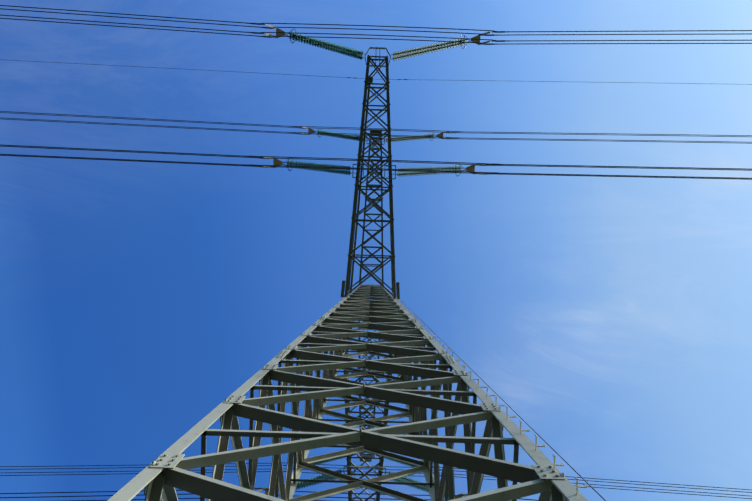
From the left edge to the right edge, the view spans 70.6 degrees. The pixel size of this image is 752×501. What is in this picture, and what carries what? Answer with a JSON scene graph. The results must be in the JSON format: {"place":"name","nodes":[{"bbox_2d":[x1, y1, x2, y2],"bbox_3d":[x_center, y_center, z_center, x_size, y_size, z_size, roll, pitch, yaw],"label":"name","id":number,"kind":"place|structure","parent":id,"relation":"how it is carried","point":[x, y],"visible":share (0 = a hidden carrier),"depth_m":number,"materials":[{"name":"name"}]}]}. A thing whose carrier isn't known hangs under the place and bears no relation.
{"place":"outdoors","nodes":[
{"label":"outdoors","id":0,"kind":"place"},
{"bbox_2d":[0,0,751,500],"label":"sky","id":1,"kind":"structure","parent":0,"point":[612,315],"materials":[{"name":"blue"}]},
{"label":"ground","id":2,"kind":"structure","parent":0,"visible":0},
{"bbox_2d":[0,5,751,500],"bbox_3d":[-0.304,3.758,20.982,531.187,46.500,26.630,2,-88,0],"label":"transmission tower","id":3,"kind":"structure","parent":2,"relation":"on","point":[396,327],"depth_m":12.59,"materials":[{"name":"grey metal"}]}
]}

